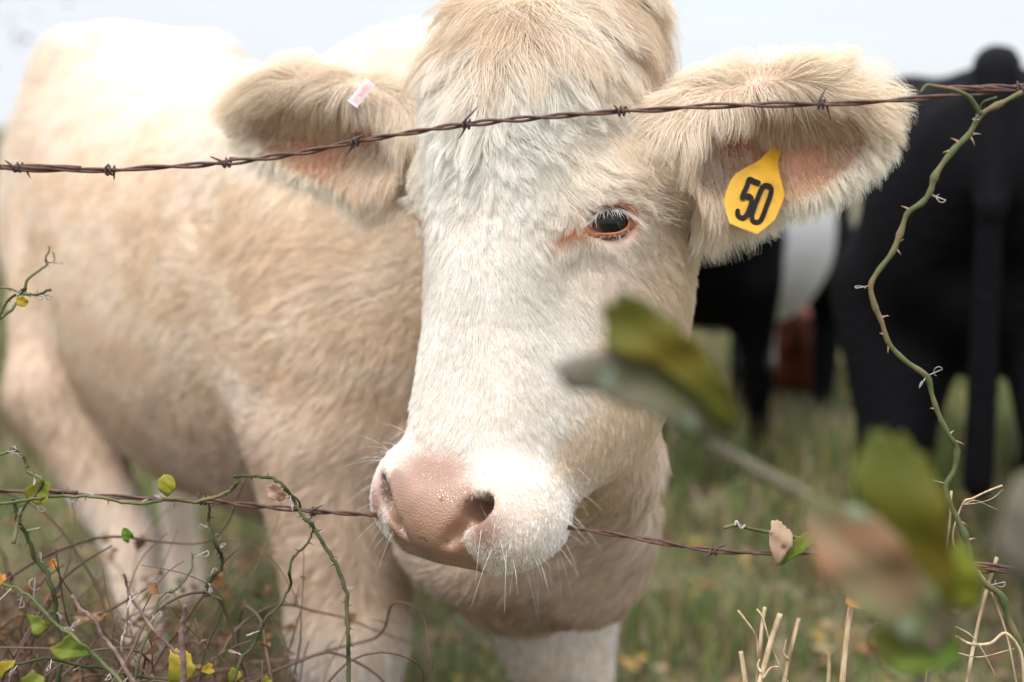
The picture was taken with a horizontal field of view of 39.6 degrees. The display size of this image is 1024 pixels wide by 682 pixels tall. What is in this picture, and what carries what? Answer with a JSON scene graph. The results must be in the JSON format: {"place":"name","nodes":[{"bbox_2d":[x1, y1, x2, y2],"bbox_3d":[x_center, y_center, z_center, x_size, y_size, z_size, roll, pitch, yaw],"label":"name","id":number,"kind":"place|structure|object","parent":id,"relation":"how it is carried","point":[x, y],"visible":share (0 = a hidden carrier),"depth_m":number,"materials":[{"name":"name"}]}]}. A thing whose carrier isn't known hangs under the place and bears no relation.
{"place":"outdoors","nodes":[
{"label":"outdoors","id":0,"kind":"place"},
{"bbox_2d":[0,127,1023,681],"bbox_3d":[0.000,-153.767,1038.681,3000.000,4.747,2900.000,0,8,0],"label":"ground","id":1,"kind":"structure","parent":0,"point":[690,503],"depth_m":3.56,"materials":[{"name":"plant"}]},
{"bbox_2d":[0,286,26,318],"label":"bramble","id":2,"kind":"object","parent":1,"relation":"on","point":[13,296],"visible":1,"depth_m":1.20,"materials":[{"name":"plant"}]},
{"bbox_2d":[0,287,51,306],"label":"bramble","id":3,"kind":"object","parent":2,"relation":"attached to","point":[22,301],"visible":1,"depth_m":1.22,"materials":[{"name":"yellow plant"}]},
{"bbox_2d":[0,246,62,319],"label":"bramble","id":4,"kind":"object","parent":2,"relation":"attached to","point":[6,313],"visible":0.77,"depth_m":1.28,"materials":[{"name":"green plant"}]},
{"bbox_2d":[7,1,71,47],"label":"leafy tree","id":5,"kind":"object","parent":1,"relation":"on","point":[26,38],"visible":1,"depth_m":18.84,"materials":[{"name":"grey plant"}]},
{"bbox_2d":[0,477,462,681],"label":"bramble thicket","id":6,"kind":"object","parent":1,"relation":"on","point":[25,647],"visible":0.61,"depth_m":1.48,"materials":[{"name":"brown plant"}]},
{"bbox_2d":[0,573,5,585],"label":"leaf","id":7,"kind":"object","parent":6,"relation":"attached to","point":[2,578],"visible":0.96,"depth_m":1.30,"materials":[{"name":"orange plant"}]},
{"bbox_2d":[11,499,62,681],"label":"bramble","id":8,"kind":"object","parent":6,"relation":"attached to","point":[44,569],"visible":0.86,"depth_m":1.29,"materials":[{"name":"green plant"}]},
{"bbox_2d":[48,558,56,567],"bbox_3d":[-0.452,0.218,1.400,0.012,0.010,0.004,0,8,0],"label":"leaf","id":9,"kind":"object","parent":6,"relation":"attached to","point":[51,564],"visible":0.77,"depth_m":1.40,"materials":[{"name":"orange plant"}]},
{"bbox_2d":[0,578,122,681],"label":"bramble","id":10,"kind":"object","parent":6,"relation":"attached to","point":[68,647],"visible":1,"depth_m":1.13,"materials":[{"name":"green plant"}]},
{"bbox_2d":[0,652,168,681],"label":"bramble","id":11,"kind":"object","parent":6,"relation":"attached to","point":[98,666],"visible":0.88,"depth_m":1.21,"materials":[{"name":"plant"}]},
{"bbox_2d":[71,594,135,681],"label":"bramble","id":12,"kind":"object","parent":6,"relation":"attached to","point":[131,678],"visible":1,"depth_m":1.13,"materials":[{"name":"plant"}]},
{"bbox_2d":[121,528,133,541],"bbox_3d":[-0.341,0.172,1.260,0.012,0.012,0.006,0,8,0],"label":"leaf","id":13,"kind":"object","parent":6,"relation":"attached to","point":[126,534],"visible":1,"depth_m":1.26,"materials":[{"name":"green plant"}]},
{"bbox_2d":[120,592,139,652],"bbox_3d":[-0.307,0.230,1.149,0.017,0.051,0.030,-5,10,-33],"label":"bramble","id":14,"kind":"object","parent":6,"relation":"attached to","point":[123,634],"visible":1,"depth_m":1.15,"materials":[{"name":"grey plant"}]},
{"bbox_2d":[122,573,186,681],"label":"bramble","id":15,"kind":"object","parent":6,"relation":"attached to","point":[157,634],"visible":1,"depth_m":1.15,"materials":[{"name":"plant"}]},
{"bbox_2d":[134,550,208,680],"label":"bramble","id":16,"kind":"object","parent":6,"relation":"attached to","point":[152,621],"visible":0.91,"depth_m":1.22,"materials":[{"name":"green plant"}]},
{"bbox_2d":[0,516,356,681],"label":"dead leaves","id":17,"kind":"object","parent":6,"relation":"hanging from","point":[154,590],"visible":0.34,"depth_m":1.73,"materials":[{"name":"brown plant"}]},
{"bbox_2d":[168,604,195,681],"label":"bramble","id":18,"kind":"object","parent":6,"relation":"on","point":[182,668],"visible":0.98,"depth_m":1.19,"materials":[{"name":"yellow plant"}]},
{"bbox_2d":[201,663,214,674],"bbox_3d":[-0.265,0.285,1.240,0.013,0.010,0.004,0,8,0],"label":"leaf","id":19,"kind":"object","parent":6,"relation":"attached to","point":[207,669],"visible":1,"depth_m":1.24,"materials":[{"name":"yellow plant"}]},
{"bbox_2d":[228,667,241,681],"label":"leaf","id":20,"kind":"object","parent":6,"relation":"attached to","point":[231,673],"visible":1,"depth_m":1.22,"materials":[{"name":"plant"}]},
{"bbox_2d":[263,675,271,681],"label":"leaf","id":21,"kind":"object","parent":6,"relation":"attached to","point":[266,678],"visible":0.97,"depth_m":1.30,"materials":[{"name":"yellow plant"}]},
{"bbox_2d":[229,530,313,681],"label":"bramble","id":22,"kind":"object","parent":6,"relation":"hanging from","point":[268,615],"visible":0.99,"depth_m":1.22,"materials":[{"name":"plant"}]},
{"bbox_2d":[233,474,353,681],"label":"bramble","id":23,"kind":"object","parent":6,"relation":"attached to","point":[275,490],"visible":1,"depth_m":1.22,"materials":[{"name":"green plant"}]},
{"bbox_2d":[0,0,918,681],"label":"cow","id":24,"kind":"object","parent":1,"relation":"on","point":[390,332],"visible":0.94,"depth_m":1.59},
{"bbox_2d":[347,79,373,107],"bbox_3d":[-0.148,-0.242,1.390,0.028,0.029,0.018,0,8,0],"label":"ear clip","id":25,"kind":"object","parent":24,"relation":"attached to","point":[362,91],"visible":1,"depth_m":1.39,"materials":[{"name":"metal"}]},
{"bbox_2d":[724,143,784,233],"bbox_3d":[0.231,-0.150,1.291,0.041,0.101,0.108,8,11,41],"label":"ear tag","id":26,"kind":"object","parent":24,"relation":"hanging from","point":[754,197],"visible":0.99,"depth_m":1.28,"materials":[{"name":"yellow plastic"}]},
{"bbox_2d":[0,312,1021,681],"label":"fallen leaves","id":27,"kind":"object","parent":1,"relation":"on","point":[248,558],"visible":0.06,"depth_m":3.44,"materials":[{"name":"plant"}]},
{"bbox_2d":[738,651,747,681],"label":"dry stalk","id":28,"kind":"object","parent":1,"relation":"on","point":[742,666],"visible":1,"depth_m":1.22,"materials":[{"name":"plant"}]},
{"bbox_2d":[737,610,757,654],"bbox_3d":[0.210,0.602,1.290,0.023,0.748,0.025,4,9,26],"label":"dry stalk","id":29,"kind":"object","parent":1,"relation":"on","point":[748,624],"visible":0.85,"depth_m":1.23,"materials":[{"name":"plant"}]},
{"bbox_2d":[661,189,853,483],"bbox_3d":[0.798,-0.160,4.903,0.591,1.211,2.153,3,9,20],"label":"belted cow","id":30,"kind":"object","parent":1,"relation":"on","point":[750,301],"visible":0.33,"depth_m":4.57},
{"bbox_2d":[554,290,981,681],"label":"leafy cane","id":31,"kind":"object","parent":1,"relation":"on","point":[901,571],"visible":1,"depth_m":0.63,"materials":[{"name":"green plant"}]},
{"bbox_2d":[756,613,782,681],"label":"dry stalk","id":32,"kind":"object","parent":1,"relation":"on","point":[762,673],"visible":1,"depth_m":1.21,"materials":[{"name":"plant"}]},
{"bbox_2d":[755,607,787,681],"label":"dry stalk","id":33,"kind":"object","parent":1,"relation":"on","point":[762,622],"visible":1,"depth_m":1.22,"materials":[{"name":"plant"}]},
{"bbox_2d":[782,617,800,681],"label":"dry stalk","id":34,"kind":"object","parent":1,"relation":"on","point":[791,646],"visible":1,"depth_m":1.23,"materials":[{"name":"plant"}]},
{"bbox_2d":[773,304,811,395],"bbox_3d":[1.218,0.020,6.237,0.416,0.408,1.024,2,9,12],"label":"red calf","id":35,"kind":"object","parent":1,"relation":"on","point":[793,350],"visible":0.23,"depth_m":5.90},
{"bbox_2d":[826,652,830,681],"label":"dry stalk","id":36,"kind":"object","parent":1,"relation":"on","point":[828,666],"visible":1,"depth_m":1.32,"materials":[{"name":"plant"}]},
{"bbox_2d":[839,606,853,681],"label":"dry stalk","id":37,"kind":"object","parent":1,"relation":"on","point":[845,640],"visible":1,"depth_m":1.22,"materials":[{"name":"plant"}]},
{"bbox_2d":[829,45,1023,622],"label":"black cow","id":38,"kind":"object","parent":1,"relation":"on","point":[948,288],"visible":0.81,"depth_m":3.00},
{"bbox_2d":[926,491,952,680],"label":"dry stalk","id":39,"kind":"object","parent":1,"relation":"on","point":[949,521],"visible":0.23,"depth_m":1.24,"materials":[{"name":"plant"}]},
{"bbox_2d":[965,556,998,681],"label":"dry stalk","id":40,"kind":"object","parent":1,"relation":"on","point":[981,609],"visible":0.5,"depth_m":1.26,"materials":[{"name":"plant"}]},
{"bbox_2d":[952,485,1016,681],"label":"dry stalk","id":41,"kind":"object","parent":1,"relation":"on","point":[954,545],"visible":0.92,"depth_m":1.22,"materials":[{"name":"plant"}]},
{"bbox_2d":[959,628,1023,681],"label":"dry stalk","id":42,"kind":"object","parent":1,"relation":"on","point":[996,638],"visible":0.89,"depth_m":1.20,"materials":[{"name":"plant"}]},
{"bbox_2d":[997,471,1023,581],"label":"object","id":43,"kind":"object","parent":1,"relation":"on","point":[1010,540],"visible":1,"depth_m":0.60,"materials":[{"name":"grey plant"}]},
{"bbox_3d":[-1.619,0.428,1.298,0.116,1.670,0.115,0,8,0],"label":"fence post","id":44,"kind":"object","parent":1,"relation":"on","visible":0},
{"bbox_2d":[0,489,1010,573],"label":"barbed wire","id":45,"kind":"object","parent":44,"relation":"attached to","point":[985,568],"visible":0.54,"depth_m":1.27,"materials":[{"name":"metal"}]},
{"bbox_2d":[0,474,239,508],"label":"bramble","id":46,"kind":"object","parent":45,"relation":"on","point":[166,485],"visible":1,"depth_m":1.24,"materials":[{"name":"green plant"}]},
{"bbox_2d":[0,446,45,543],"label":"bramble","id":47,"kind":"object","parent":46,"relation":"attached to","point":[24,504],"visible":1,"depth_m":1.23,"materials":[{"name":"green plant"}]},
{"bbox_2d":[199,504,225,592],"bbox_3d":[-0.268,0.189,1.289,0.019,0.084,0.032,-6,10,-33],"label":"bramble","id":48,"kind":"object","parent":45,"relation":"hanging from","point":[218,571],"visible":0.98,"depth_m":1.29,"materials":[{"name":"green plant"}]},
{"bbox_2d":[723,520,811,565],"bbox_3d":[0.240,0.173,1.228,0.114,0.041,0.021,0,8,0],"label":"leafy twig","id":49,"kind":"object","parent":45,"relation":"attached to","point":[782,542],"visible":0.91,"depth_m":1.22,"materials":[{"name":"beige plant"}]},
{"bbox_2d":[0,81,1023,179],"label":"barbed wire","id":50,"kind":"object","parent":44,"relation":"attached to","point":[986,89],"visible":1,"depth_m":1.15,"materials":[{"name":"metal"}]},
{"bbox_2d":[855,83,1023,656],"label":"thorny vine","id":51,"kind":"object","parent":50,"relation":"hanging from","point":[1003,599],"visible":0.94,"depth_m":1.18,"materials":[{"name":"green plant"}]},
{"bbox_2d":[0,0,1023,126],"label":"sky","id":52,"kind":"structure","parent":0,"point":[927,38],"materials":[{"name":"white"}]}
]}

